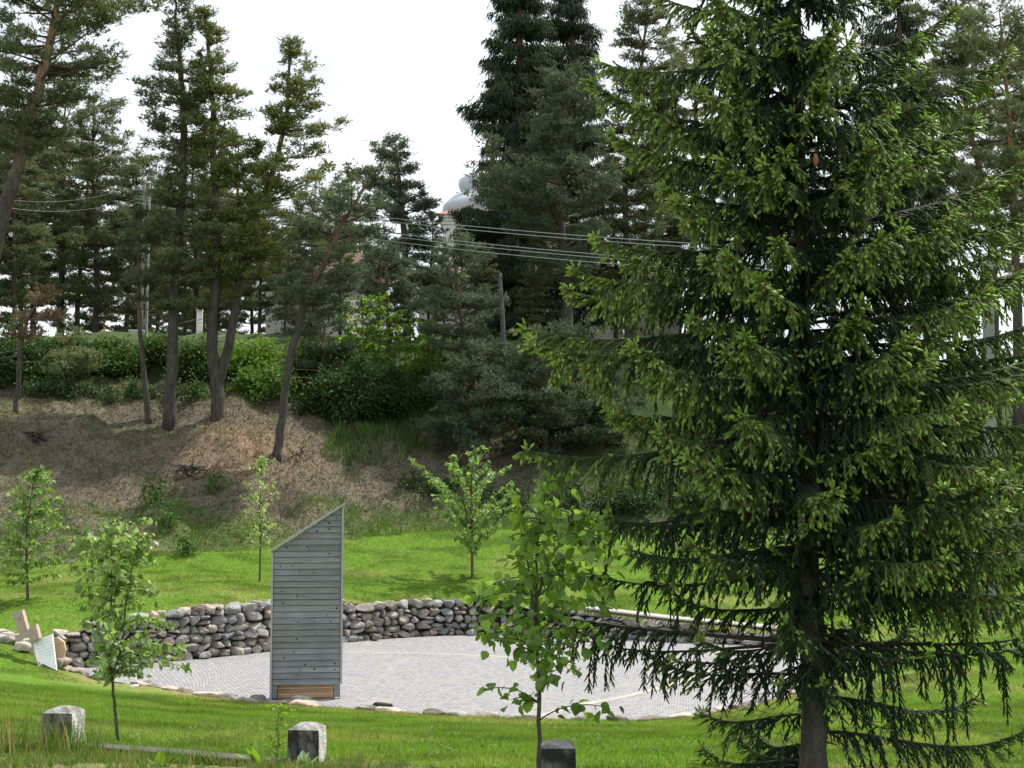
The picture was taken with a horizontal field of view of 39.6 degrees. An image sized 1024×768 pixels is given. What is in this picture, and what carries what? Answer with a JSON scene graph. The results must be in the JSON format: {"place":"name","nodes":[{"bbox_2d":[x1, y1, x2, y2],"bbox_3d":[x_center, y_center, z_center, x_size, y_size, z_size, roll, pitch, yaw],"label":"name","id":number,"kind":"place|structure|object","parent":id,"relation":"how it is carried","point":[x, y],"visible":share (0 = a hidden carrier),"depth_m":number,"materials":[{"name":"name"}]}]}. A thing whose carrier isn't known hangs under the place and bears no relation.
{"place":"outdoors","nodes":[
{"label":"outdoors","id":0,"kind":"place"},
{"bbox_2d":[85,635,825,719],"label":"paving","id":1,"kind":"structure","parent":0,"point":[413,681],"depth_m":33.77,"materials":[{"name":"stone"}]},
{"bbox_2d":[342,652,717,715],"bbox_3d":[0.933,7.181,35.809,8.480,0.001,13.492,3,-5,-29],"label":"paving band","id":2,"kind":"object","parent":1,"relation":"on","point":[614,698],"visible":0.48,"depth_m":31.94,"materials":[{"name":"stone"}]},
{"bbox_2d":[0,331,1023,767],"bbox_3d":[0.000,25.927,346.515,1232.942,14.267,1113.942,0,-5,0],"label":"ground","id":3,"kind":"structure","parent":0,"point":[292,491],"depth_m":55.66,"materials":[{"name":"green plant"}]},
{"bbox_2d":[0,117,46,324],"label":"pine tree","id":4,"kind":"object","parent":3,"relation":"on","point":[6,281],"visible":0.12,"depth_m":90.45,"materials":[{"name":"green plant"}]},
{"bbox_2d":[11,609,41,666],"bbox_3d":[-11.661,6.104,34.206,1.188,1.325,0.248,-3,-5,30],"label":"stone cross","id":5,"kind":"object","parent":3,"relation":"on","point":[33,633],"visible":1,"depth_m":34.16,"materials":[{"name":"beige stone"}]},
{"bbox_2d":[0,317,55,389],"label":"shrub","id":6,"kind":"object","parent":3,"relation":"on","point":[8,369],"visible":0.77,"depth_m":65.55,"materials":[{"name":"green plant"}]},
{"bbox_2d":[0,132,55,332],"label":"pine tree","id":7,"kind":"object","parent":3,"relation":"on","point":[27,253],"visible":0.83,"depth_m":88.60,"materials":[{"name":"green plant"}]},
{"bbox_2d":[0,283,67,414],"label":"pine tree","id":8,"kind":"object","parent":3,"relation":"on","point":[57,314],"visible":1,"depth_m":60.87,"materials":[{"name":"green plant"}]},
{"bbox_2d":[0,464,69,600],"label":"sapling","id":9,"kind":"object","parent":3,"relation":"on","point":[26,543],"visible":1,"depth_m":40.51,"materials":[{"name":"green plant"}]},
{"bbox_2d":[0,96,88,334],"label":"pine tree","id":10,"kind":"object","parent":3,"relation":"on","point":[55,161],"visible":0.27,"depth_m":93.02,"materials":[{"name":"green plant"}]},
{"bbox_2d":[32,634,56,669],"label":"marble slab","id":11,"kind":"structure","parent":3,"relation":"on","point":[44,648],"depth_m":33.96,"materials":[{"name":"white stone"}]},
{"bbox_2d":[14,370,75,398],"bbox_3d":[-21.192,0.074,64.645,2.593,1.424,2.539,1,-5,-10],"label":"nettle clump","id":12,"kind":"object","parent":3,"relation":"on","point":[31,388],"visible":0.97,"depth_m":64.36,"materials":[{"name":"green plant"}]},
{"bbox_2d":[0,705,114,758],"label":"rough grass","id":13,"kind":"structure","parent":3,"relation":"on","point":[25,742],"depth_m":12.45,"materials":[{"name":"green plant"}]},
{"bbox_2d":[42,705,84,751],"bbox_3d":[-4.074,3.292,12.913,0.286,0.734,0.286,-1,-5,8],"label":"concrete post","id":14,"kind":"object","parent":3,"relation":"on","point":[62,710],"visible":0.46,"depth_m":12.81,"materials":[{"name":"grey concrete"}]},
{"bbox_2d":[30,326,99,373],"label":"shrub","id":15,"kind":"object","parent":3,"relation":"on","point":[54,343],"visible":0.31,"depth_m":67.40,"materials":[{"name":"green plant"}]},
{"bbox_2d":[21,90,116,335],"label":"pine tree","id":16,"kind":"object","parent":3,"relation":"on","point":[64,296],"visible":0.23,"depth_m":99.80,"materials":[{"name":"green plant"}]},
{"bbox_2d":[39,317,108,389],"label":"pine tree","id":17,"kind":"object","parent":3,"relation":"on","point":[83,367],"visible":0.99,"depth_m":65.48,"materials":[{"name":"green plant"}]},
{"bbox_2d":[41,140,118,335],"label":"pine tree","id":18,"kind":"object","parent":3,"relation":"on","point":[87,325],"visible":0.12,"depth_m":118.62,"materials":[{"name":"green plant"}]},
{"bbox_2d":[0,0,169,257],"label":"pine tree","id":19,"kind":"object","parent":3,"relation":"on","point":[25,125],"visible":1,"depth_m":57.55,"materials":[{"name":"green plant"}]},
{"bbox_2d":[55,371,125,405],"bbox_3d":[-19.192,0.213,64.916,3.522,1.692,2.004,0,-5,0],"label":"nettle clump","id":20,"kind":"object","parent":3,"relation":"on","point":[109,392],"visible":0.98,"depth_m":64.81,"materials":[{"name":"green plant"}]},
{"bbox_2d":[50,86,151,332],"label":"pine tree","id":21,"kind":"object","parent":3,"relation":"on","point":[97,243],"visible":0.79,"depth_m":96.67,"materials":[{"name":"green plant"}]},
{"bbox_2d":[82,332,151,378],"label":"shrub","id":22,"kind":"object","parent":3,"relation":"on","point":[118,356],"visible":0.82,"depth_m":67.83,"materials":[{"name":"green plant"}]},
{"bbox_2d":[83,179,159,331],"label":"pine tree","id":23,"kind":"object","parent":3,"relation":"on","point":[117,327],"visible":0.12,"depth_m":120.33,"materials":[{"name":"green plant"}]},
{"bbox_2d":[67,517,191,740],"bbox_3d":[-4.451,2.938,16.765,1.444,2.736,1.500,2,-5,-26],"label":"sapling","id":24,"kind":"object","parent":3,"relation":"on","point":[137,542],"visible":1,"depth_m":16.80,"materials":[{"name":"green plant"}]},
{"bbox_2d":[108,204,162,424],"bbox_3d":[-16.459,-3.004,63.012,2.773,9.942,2.805,-2,-5,18],"label":"pine tree","id":25,"kind":"object","parent":3,"relation":"on","point":[127,254],"visible":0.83,"depth_m":62.82,"materials":[{"name":"green plant"}]},
{"bbox_2d":[118,374,161,400],"bbox_3d":[-17.116,0.268,64.826,2.684,1.392,2.538,-3,-6,34],"label":"nettle clump","id":26,"kind":"object","parent":3,"relation":"on","point":[133,391],"visible":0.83,"depth_m":64.31,"materials":[{"name":"green plant"}]},
{"bbox_2d":[100,146,182,332],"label":"pine tree","id":27,"kind":"object","parent":3,"relation":"on","point":[117,198],"visible":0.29,"depth_m":101.48,"materials":[{"name":"green plant"}]},
{"bbox_2d":[131,184,160,336],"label":"power pole","id":28,"kind":"object","parent":3,"relation":"on","point":[145,321],"visible":0.47,"depth_m":72.68,"materials":[{"name":"wood"}]},
{"bbox_2d":[126,169,188,332],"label":"pine tree","id":29,"kind":"object","parent":3,"relation":"on","point":[156,322],"visible":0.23,"depth_m":90.40,"materials":[{"name":"green plant"}]},
{"bbox_2d":[131,329,187,369],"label":"shrub","id":30,"kind":"object","parent":3,"relation":"on","point":[156,349],"visible":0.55,"depth_m":68.68,"materials":[{"name":"green plant"}]},
{"bbox_2d":[149,371,210,403],"bbox_3d":[-14.959,0.231,64.641,3.103,1.550,2.780,0,-5,0],"label":"nettle clump","id":31,"kind":"object","parent":3,"relation":"on","point":[194,387],"visible":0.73,"depth_m":64.12,"materials":[{"name":"green plant"}]},
{"bbox_2d":[126,0,234,431],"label":"pine tree","id":32,"kind":"object","parent":3,"relation":"on","point":[175,226],"visible":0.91,"depth_m":62.71,"materials":[{"name":"green plant"}]},
{"bbox_2d":[160,332,227,383],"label":"shrub","id":33,"kind":"object","parent":3,"relation":"on","point":[192,357],"visible":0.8,"depth_m":66.73,"materials":[{"name":"green plant"}]},
{"bbox_2d":[152,132,235,333],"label":"pine tree","id":34,"kind":"object","parent":3,"relation":"on","point":[197,290],"visible":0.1,"depth_m":98.56,"materials":[{"name":"green plant"}]},
{"bbox_2d":[0,745,410,767],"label":"rough grass","id":35,"kind":"structure","parent":3,"relation":"on","point":[19,760],"depth_m":11.74,"materials":[{"name":"green plant"}]},
{"bbox_2d":[45,739,369,764],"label":"kerb grass","id":36,"kind":"structure","parent":3,"relation":"on","point":[194,762],"depth_m":12.39,"materials":[{"name":"green plant"}]},
{"bbox_2d":[5,740,422,767],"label":"concrete kerb","id":37,"kind":"structure","parent":3,"relation":"on","point":[230,755],"depth_m":12.53,"materials":[{"name":"grey concrete"}]},
{"bbox_2d":[195,125,273,331],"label":"pine tree","id":38,"kind":"object","parent":3,"relation":"on","point":[233,228],"visible":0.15,"depth_m":95.81,"materials":[{"name":"green plant"}]},
{"bbox_2d":[226,217,273,333],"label":"pine tree","id":39,"kind":"object","parent":3,"relation":"on","point":[251,315],"visible":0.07,"depth_m":112.61,"materials":[{"name":"green plant"}]},
{"bbox_2d":[218,332,286,377],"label":"shrub","id":40,"kind":"object","parent":3,"relation":"on","point":[243,355],"visible":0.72,"depth_m":67.73,"materials":[{"name":"green plant"}]},
{"bbox_2d":[233,189,286,332],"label":"pine tree","id":41,"kind":"object","parent":3,"relation":"on","point":[260,302],"visible":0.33,"depth_m":88.51,"materials":[{"name":"green plant"}]},
{"bbox_2d":[240,456,280,581],"bbox_3d":[-8.070,4.355,45.498,1.176,4.119,1.349,-4,-6,41],"label":"sapling","id":42,"kind":"object","parent":3,"relation":"on","point":[262,462],"visible":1,"depth_m":45.51,"materials":[{"name":"green plant"}]},
{"bbox_2d":[223,349,303,403],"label":"shrub","id":43,"kind":"object","parent":3,"relation":"on","point":[254,381],"visible":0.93,"depth_m":65.63,"materials":[{"name":"green plant"}]},
{"bbox_2d":[183,1,352,421],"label":"pine tree","id":44,"kind":"object","parent":3,"relation":"on","point":[247,239],"visible":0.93,"depth_m":63.23,"materials":[{"name":"green plant"}]},
{"bbox_2d":[260,703,295,760],"bbox_3d":[-2.032,3.089,12.335,0.341,0.628,0.323,-5,-7,45],"label":"wild shoot","id":45,"kind":"object","parent":3,"relation":"on","point":[275,749],"visible":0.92,"depth_m":12.33,"materials":[{"name":"green plant"}]},
{"bbox_2d":[263,207,306,335],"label":"pine tree","id":46,"kind":"object","parent":3,"relation":"on","point":[289,268],"visible":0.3,"depth_m":82.51,"materials":[{"name":"green plant"}]},
{"bbox_2d":[287,722,325,764],"bbox_3d":[-1.777,3.273,12.309,0.279,0.683,0.279,0,-5,6],"label":"concrete post","id":47,"kind":"object","parent":3,"relation":"on","point":[307,737],"visible":0.88,"depth_m":12.20,"materials":[{"name":"grey concrete"}]},
{"bbox_2d":[269,503,344,699],"bbox_3d":[-4.426,4.838,30.662,1.598,4.560,0.450,1,-5,-7],"label":"wooden panel","id":48,"kind":"object","parent":3,"relation":"on","point":[306,633],"visible":0.94,"depth_m":30.52,"materials":[{"name":"grey wood"}]},
{"bbox_2d":[279,329,339,383],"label":"shrub","id":49,"kind":"object","parent":3,"relation":"on","point":[330,359],"visible":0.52,"depth_m":68.81,"materials":[{"name":"green plant"}]},
{"bbox_2d":[291,217,333,317],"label":"pine tree","id":50,"kind":"object","parent":3,"relation":"on","point":[309,267],"visible":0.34,"depth_m":80.64,"materials":[{"name":"green plant"}]},
{"bbox_2d":[254,156,394,461],"bbox_3d":[-7.580,-3.139,59.890,5.288,13.122,4.906,-3,-6,32],"label":"pine tree","id":51,"kind":"object","parent":3,"relation":"on","point":[311,296],"visible":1,"depth_m":59.71,"materials":[{"name":"green plant"}]},
{"bbox_2d":[295,312,358,388],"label":"pine tree","id":52,"kind":"object","parent":3,"relation":"on","point":[332,348],"visible":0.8,"depth_m":68.12,"materials":[{"name":"green plant"}]},
{"bbox_2d":[264,252,390,336],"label":"stone building","id":53,"kind":"structure","parent":3,"relation":"on","point":[271,327],"depth_m":93.35,"materials":[{"name":"stone"}]},
{"bbox_2d":[290,361,366,424],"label":"shrub","id":54,"kind":"object","parent":3,"relation":"on","point":[316,397],"visible":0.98,"depth_m":65.55,"materials":[{"name":"green plant"}]},
{"bbox_2d":[307,169,377,252],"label":"pine tree","id":55,"kind":"object","parent":3,"relation":"on","point":[359,220],"visible":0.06,"depth_m":103.96,"materials":[{"name":"green plant"}]},
{"bbox_2d":[346,295,380,380],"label":"ash sapling","id":56,"kind":"object","parent":3,"relation":"on","point":[360,330],"visible":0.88,"depth_m":69.01,"materials":[{"name":"green plant"}]},
{"bbox_2d":[329,343,418,425],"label":"shrub","id":57,"kind":"object","parent":3,"relation":"on","point":[391,399],"visible":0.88,"depth_m":66.62,"materials":[{"name":"green plant"}]},
{"bbox_2d":[364,291,396,395],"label":"ash sapling","id":58,"kind":"object","parent":3,"relation":"on","point":[379,348],"visible":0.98,"depth_m":68.87,"materials":[{"name":"green plant"}]},
{"bbox_2d":[341,233,425,360],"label":"pine tree","id":59,"kind":"object","parent":3,"relation":"on","point":[404,287],"visible":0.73,"depth_m":74.20,"materials":[{"name":"green plant"}]},
{"bbox_2d":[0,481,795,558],"bbox_3d":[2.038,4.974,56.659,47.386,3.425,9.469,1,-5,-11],"label":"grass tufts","id":60,"kind":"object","parent":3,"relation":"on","point":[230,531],"visible":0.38,"depth_m":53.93,"materials":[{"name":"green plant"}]},
{"bbox_2d":[382,309,416,388],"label":"ash sapling","id":61,"kind":"object","parent":3,"relation":"on","point":[397,314],"visible":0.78,"depth_m":69.00,"materials":[{"name":"green plant"}]},
{"bbox_2d":[359,130,446,343],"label":"pine tree","id":62,"kind":"object","parent":3,"relation":"on","point":[396,188],"visible":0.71,"depth_m":80.84,"materials":[{"name":"green plant"}]},
{"bbox_2d":[319,363,488,466],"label":"tall grass","id":63,"kind":"structure","parent":3,"relation":"on","point":[391,429],"depth_m":64.73,"materials":[{"name":"green plant"}]},
{"bbox_2d":[399,317,429,407],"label":"ash sapling","id":64,"kind":"object","parent":3,"relation":"on","point":[418,338],"visible":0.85,"depth_m":69.07,"materials":[{"name":"green plant"}]},
{"bbox_2d":[57,598,775,667],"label":"stone wall","id":65,"kind":"structure","parent":3,"relation":"on","point":[204,631],"depth_m":40.38,"materials":[{"name":"stone"}]},
{"bbox_2d":[586,606,777,630],"bbox_3d":[5.234,7.112,43.078,6.606,0.515,0.794,-2,-5,26],"label":"slatted bench","id":66,"kind":"object","parent":65,"relation":"on","point":[629,613],"visible":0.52,"depth_m":43.17,"materials":[{"name":"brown wood"}]},
{"bbox_2d":[389,465,469,497],"bbox_3d":[-3.531,4.192,60.801,3.608,1.536,3.630,0,-5,0],"label":"ivy patch","id":67,"kind":"object","parent":3,"relation":"on","point":[410,484],"visible":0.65,"depth_m":60.17,"materials":[{"name":"green plant"}]},
{"bbox_2d":[409,210,450,339],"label":"pine tree","id":68,"kind":"object","parent":3,"relation":"on","point":[438,221],"visible":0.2,"depth_m":82.68,"materials":[{"name":"green plant"}]},
{"bbox_2d":[400,350,463,413],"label":"shrub","id":69,"kind":"object","parent":3,"relation":"on","point":[422,395],"visible":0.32,"depth_m":68.75,"materials":[{"name":"green plant"}]},
{"bbox_2d":[402,228,510,423],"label":"pine tree","id":70,"kind":"object","parent":3,"relation":"on","point":[458,301],"visible":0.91,"depth_m":67.00,"materials":[{"name":"green plant"}]},
{"bbox_2d":[407,445,518,577],"bbox_3d":[-1.396,4.448,49.174,3.724,4.681,3.509,3,-6,-35],"label":"sapling","id":71,"kind":"object","parent":3,"relation":"on","point":[476,518],"visible":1,"depth_m":48.94,"materials":[{"name":"green plant"}]},
{"bbox_2d":[438,155,508,266],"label":"church tower","id":72,"kind":"structure","parent":3,"relation":"on","point":[458,200],"depth_m":120.12,"materials":[{"name":"grey metal"}]},
{"bbox_2d":[409,335,547,463],"bbox_3d":[-1.401,0.750,64.602,6.577,6.617,6.541,0,-5,0],"label":"pine tree","id":73,"kind":"object","parent":3,"relation":"on","point":[498,390],"visible":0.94,"depth_m":63.53,"materials":[{"name":"green plant"}]},
{"bbox_2d":[465,241,498,340],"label":"pine tree","id":74,"kind":"object","parent":3,"relation":"on","point":[493,278],"visible":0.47,"depth_m":78.59,"materials":[{"name":"green plant"}]},
{"bbox_2d":[463,479,532,511],"bbox_3d":[-0.469,4.699,59.750,3.223,1.534,3.147,-3,-6,32],"label":"ivy patch","id":75,"kind":"object","parent":3,"relation":"on","point":[489,494],"visible":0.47,"depth_m":59.55,"materials":[{"name":"green plant"}]},
{"bbox_2d":[0,527,1022,683],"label":"grass","id":76,"kind":"structure","parent":3,"relation":"on","point":[157,575],"depth_m":46.35,"materials":[{"name":"green plant"}]},
{"bbox_2d":[0,665,1023,767],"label":"grass","id":77,"kind":"structure","parent":3,"relation":"on","point":[678,729],"depth_m":19.53,"materials":[{"name":"green plant"}]},
{"bbox_2d":[0,375,1023,572],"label":"bank grass","id":78,"kind":"structure","parent":3,"relation":"on","point":[354,535],"depth_m":59.20,"materials":[{"name":"brown plant"}]},
{"bbox_2d":[445,0,581,340],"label":"spruce tree","id":79,"kind":"object","parent":3,"relation":"on","point":[504,99],"visible":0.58,"depth_m":84.53,"materials":[{"name":"green plant"}]},
{"bbox_2d":[419,264,623,347],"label":"stone building","id":80,"kind":"structure","parent":3,"relation":"on","point":[601,335],"depth_m":95.50,"materials":[{"name":"stone"}]},
{"bbox_2d":[514,256,550,350],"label":"pine tree","id":81,"kind":"object","parent":3,"relation":"on","point":[532,277],"visible":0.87,"depth_m":77.47,"materials":[{"name":"green plant"}]},
{"bbox_2d":[456,59,626,351],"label":"pine tree","id":82,"kind":"object","parent":3,"relation":"on","point":[522,181],"visible":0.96,"depth_m":73.95,"materials":[{"name":"green plant"}]},
{"bbox_2d":[461,471,624,767],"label":"sapling","id":83,"kind":"object","parent":3,"relation":"on","point":[554,592],"visible":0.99,"depth_m":12.15,"materials":[{"name":"green plant"}]},
{"bbox_2d":[502,313,612,457],"bbox_3d":[2.156,0.263,64.736,5.318,7.151,5.564,0,-5,0],"label":"pine tree","id":84,"kind":"object","parent":3,"relation":"on","point":[582,407],"visible":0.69,"depth_m":64.22,"materials":[{"name":"green plant"}]},
{"bbox_2d":[540,739,575,767],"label":"concrete post","id":85,"kind":"object","parent":3,"relation":"on","point":[557,753],"visible":1,"depth_m":11.40,"materials":[{"name":"grey concrete"}]},
{"bbox_2d":[526,471,593,518],"bbox_3d":[2.013,4.754,59.450,3.023,2.253,3.455,0,-5,0],"label":"ivy patch","id":86,"kind":"object","parent":3,"relation":"on","point":[572,500],"visible":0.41,"depth_m":58.97,"materials":[{"name":"green plant"}]},
{"bbox_2d":[541,0,616,347],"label":"spruce tree","id":87,"kind":"object","parent":3,"relation":"on","point":[570,30],"visible":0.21,"depth_m":87.98,"materials":[{"name":"green plant"}]},
{"bbox_2d":[533,379,628,446],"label":"shrub","id":88,"kind":"object","parent":3,"relation":"on","point":[579,394],"visible":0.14,"depth_m":66.45,"materials":[{"name":"green plant"}]},
{"bbox_2d":[563,354,662,450],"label":"pine tree","id":89,"kind":"object","parent":3,"relation":"on","point":[617,379],"visible":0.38,"depth_m":65.66,"materials":[{"name":"green plant"}]},
{"bbox_2d":[578,481,647,517],"bbox_3d":[4.278,4.775,59.365,3.308,1.802,2.869,-2,-5,24],"label":"ivy patch","id":90,"kind":"object","parent":3,"relation":"on","point":[624,505],"visible":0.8,"depth_m":59.10,"materials":[{"name":"green plant"}]},
{"bbox_2d":[584,152,648,346],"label":"pine tree","id":91,"kind":"object","parent":3,"relation":"on","point":[616,266],"visible":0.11,"depth_m":90.46,"materials":[{"name":"green plant"}]},
{"bbox_2d":[594,0,697,347],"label":"pine tree","id":92,"kind":"object","parent":3,"relation":"on","point":[629,20],"visible":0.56,"depth_m":83.63,"materials":[{"name":"green plant"}]},
{"bbox_2d":[590,472,721,515],"bbox_3d":[6.373,4.669,61.013,5.138,1.994,4.511,2,-5,-20],"label":"shrub","id":93,"kind":"object","parent":3,"relation":"on","point":[652,490],"visible":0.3,"depth_m":59.87,"materials":[{"name":"green plant"}]},
{"bbox_2d":[632,270,685,351],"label":"stone building","id":94,"kind":"structure","parent":3,"relation":"on","point":[642,326],"depth_m":98.67,"materials":[{"name":"stone"}]},
{"bbox_2d":[621,122,700,340],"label":"pine tree","id":95,"kind":"object","parent":3,"relation":"on","point":[672,228],"visible":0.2,"depth_m":89.10,"materials":[{"name":"green plant"}]},
{"bbox_2d":[634,471,715,512],"bbox_3d":[6.965,4.604,59.277,3.657,2.189,2.452,1,-5,-11],"label":"ivy patch","id":96,"kind":"object","parent":3,"relation":"on","point":[694,493],"visible":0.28,"depth_m":59.04,"materials":[{"name":"green plant"}]},
{"bbox_2d":[642,38,745,354],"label":"pine tree","id":97,"kind":"object","parent":3,"relation":"on","point":[684,113],"visible":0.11,"depth_m":92.63,"materials":[{"name":"green plant"}]},
{"bbox_2d":[462,0,1023,767],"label":"spruce tree","id":98,"kind":"object","parent":3,"relation":"on","point":[866,436],"visible":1,"depth_m":12.13,"materials":[{"name":"green plant"}]},
{"bbox_2d":[777,47,877,355],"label":"pine tree","id":99,"kind":"object","parent":3,"relation":"on","point":[852,227],"visible":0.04,"depth_m":94.53,"materials":[{"name":"green plant"}]},
{"bbox_2d":[845,0,956,341],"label":"pine tree","id":100,"kind":"object","parent":3,"relation":"on","point":[902,23],"visible":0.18,"depth_m":87.08,"materials":[{"name":"green plant"}]},
{"bbox_2d":[898,0,1009,433],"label":"pine tree","id":101,"kind":"object","parent":3,"relation":"on","point":[954,60],"visible":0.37,"depth_m":78.94,"materials":[{"name":"green plant"}]},
{"bbox_2d":[933,0,1023,452],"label":"pine tree","id":102,"kind":"object","parent":3,"relation":"on","point":[979,40],"visible":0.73,"depth_m":70.83,"materials":[{"name":"green plant"}]},
{"bbox_2d":[959,251,1000,620],"bbox_3d":[15.198,1.749,46.013,1.300,12.222,0.400,0,-5,0],"label":"tree trunk","id":103,"kind":"object","parent":3,"relation":"on","point":[989,331],"visible":0.15,"depth_m":46.09,"materials":[{"name":"wood"}]},
{"bbox_2d":[967,33,1023,295],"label":"pine tree","id":104,"kind":"object","parent":3,"relation":"on","point":[1019,132],"visible":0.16,"depth_m":93.58,"materials":[{"name":"green plant"}]},
{"bbox_2d":[0,0,1023,366],"label":"sky","id":105,"kind":"structure","parent":0,"point":[402,66],"materials":[{"name":"white"}]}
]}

